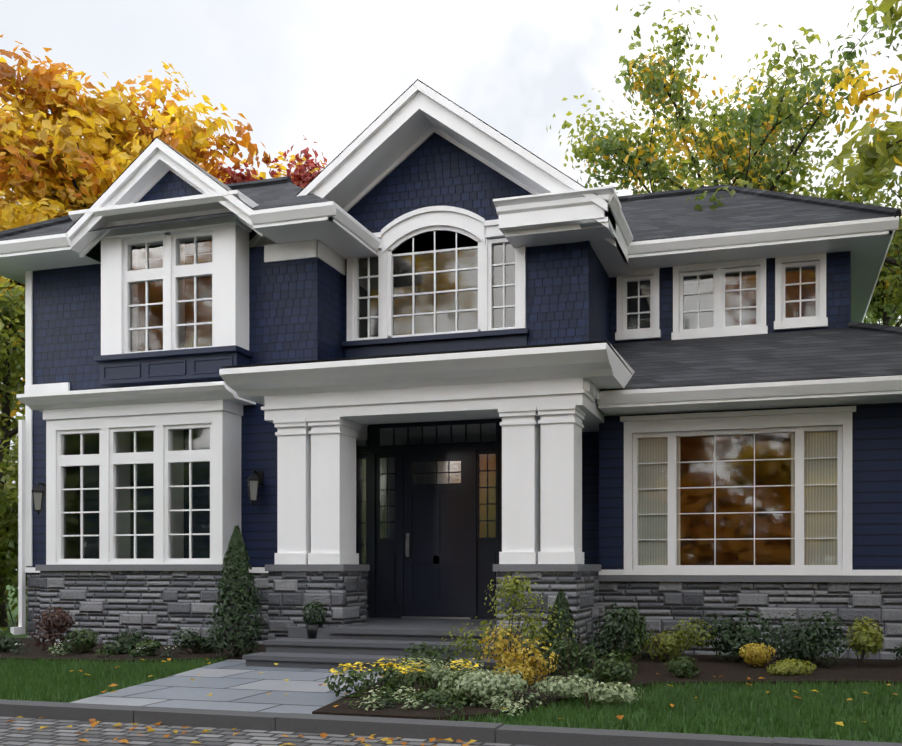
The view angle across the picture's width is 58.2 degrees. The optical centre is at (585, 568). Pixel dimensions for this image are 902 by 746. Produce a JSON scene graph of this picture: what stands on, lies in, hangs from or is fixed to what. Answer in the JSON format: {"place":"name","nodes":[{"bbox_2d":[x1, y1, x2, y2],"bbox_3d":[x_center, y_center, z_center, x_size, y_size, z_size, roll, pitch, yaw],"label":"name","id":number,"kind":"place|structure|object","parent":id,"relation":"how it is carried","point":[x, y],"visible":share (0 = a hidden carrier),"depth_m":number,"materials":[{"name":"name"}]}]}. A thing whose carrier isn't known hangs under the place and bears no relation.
{"place":"outdoors","nodes":[
{"label":"outdoors","id":0,"kind":"place"},
{"bbox_2d":[0,716,537,745],"bbox_3d":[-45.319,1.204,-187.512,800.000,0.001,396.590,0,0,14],"label":"street","id":1,"kind":"structure","parent":0,"point":[57,732],"depth_m":5.63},
{"bbox_2d":[0,699,901,745],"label":"kerb","id":2,"kind":"structure","parent":1,"relation":"on","point":[483,732],"depth_m":5.66,"materials":[{"name":"concrete"}]},
{"bbox_2d":[6,658,897,745],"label":"fallen leaves","id":3,"kind":"object","parent":1,"relation":"on","point":[323,735],"visible":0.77,"depth_m":5.75,"materials":[{"name":"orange plant"}]},
{"bbox_2d":[0,579,901,742],"bbox_3d":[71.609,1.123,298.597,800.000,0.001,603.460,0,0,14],"label":"fallen leaves","id":4,"kind":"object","parent":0,"point":[14,614],"depth_m":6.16,"materials":[{"name":"orange plant"}]},
{"bbox_2d":[0,276,24,626],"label":"green tree","id":5,"kind":"object","parent":4,"relation":"on","point":[11,359],"visible":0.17,"depth_m":14.62,"materials":[{"name":"green plant"}]},
{"bbox_2d":[0,379,24,446],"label":"orange maple tree","id":6,"kind":"object","parent":4,"relation":"on","point":[14,412],"depth_m":25.30,"materials":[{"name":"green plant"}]},
{"bbox_2d":[0,34,324,384],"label":"yellow maple tree","id":7,"kind":"object","parent":4,"relation":"on","point":[52,161],"visible":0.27,"depth_m":19.91,"materials":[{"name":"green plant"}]},
{"bbox_2d":[69,659,405,713],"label":"walkway","id":8,"kind":"structure","parent":4,"relation":"on","point":[234,685],"depth_m":7.17,"materials":[{"name":"grey stone"}]},
{"bbox_2d":[214,135,326,187],"bbox_3d":[-8.986,-4.920,20.073,5.428,12.693,5.220,0,0,41],"label":"red maple tree","id":9,"kind":"object","parent":4,"relation":"on","point":[302,178],"visible":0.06,"depth_m":20.35,"materials":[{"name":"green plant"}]},
{"bbox_2d":[0,79,901,670],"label":"house","id":10,"kind":"structure","parent":4,"relation":"on","point":[428,361],"depth_m":11.15,"materials":[{"name":"blue wood"}]},
{"bbox_2d":[10,420,26,634],"bbox_3d":[-8.701,-0.631,12.161,0.084,3.300,0.210,0,0,14],"label":"downspout","id":11,"kind":"object","parent":10,"relation":"attached to","point":[20,629],"visible":0.96,"depth_m":12.19,"materials":[{"name":"white paint"}]},
{"bbox_2d":[32,482,45,514],"bbox_3d":[-8.303,-1.056,12.042,0.210,0.510,0.255,0,0,14],"label":"wall lantern","id":12,"kind":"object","parent":10,"relation":"attached to","point":[38,493],"depth_m":11.99,"materials":[{"name":"black metal"}]},
{"bbox_2d":[246,470,262,505],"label":"wall lantern","id":13,"kind":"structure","parent":10,"relation":"attached to","point":[254,482],"depth_m":11.12,"materials":[{"name":"black metal"}]},
{"bbox_2d":[0,475,901,715],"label":"shrubs","id":14,"kind":"object","parent":4,"relation":"on","point":[519,672],"visible":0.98,"depth_m":8.44,"materials":[{"name":"green plant"}]},
{"bbox_2d":[0,638,901,720],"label":"planting beds","id":15,"kind":"object","parent":4,"relation":"on","point":[847,669],"visible":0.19,"depth_m":8.07,"materials":[{"name":"brown soil"}]},
{"bbox_2d":[546,0,901,326],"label":"green oak tree","id":16,"kind":"object","parent":4,"relation":"on","point":[761,124],"visible":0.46,"depth_m":24.84,"materials":[{"name":"green plant"}]},
{"bbox_2d":[651,7,901,314],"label":"yard tree","id":17,"kind":"object","parent":4,"relation":"on","point":[891,279],"visible":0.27,"depth_m":13.00,"materials":[{"name":"green plant"}]},
{"bbox_2d":[814,0,901,196],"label":"street tree","id":18,"kind":"object","parent":4,"relation":"on","point":[884,150],"visible":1,"depth_m":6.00,"materials":[{"name":"yellow plant"}]},
{"bbox_2d":[819,143,901,326],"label":"green oak tree","id":19,"kind":"object","parent":4,"relation":"on","point":[880,314],"visible":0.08,"depth_m":28.40,"materials":[{"name":"green plant"}]},
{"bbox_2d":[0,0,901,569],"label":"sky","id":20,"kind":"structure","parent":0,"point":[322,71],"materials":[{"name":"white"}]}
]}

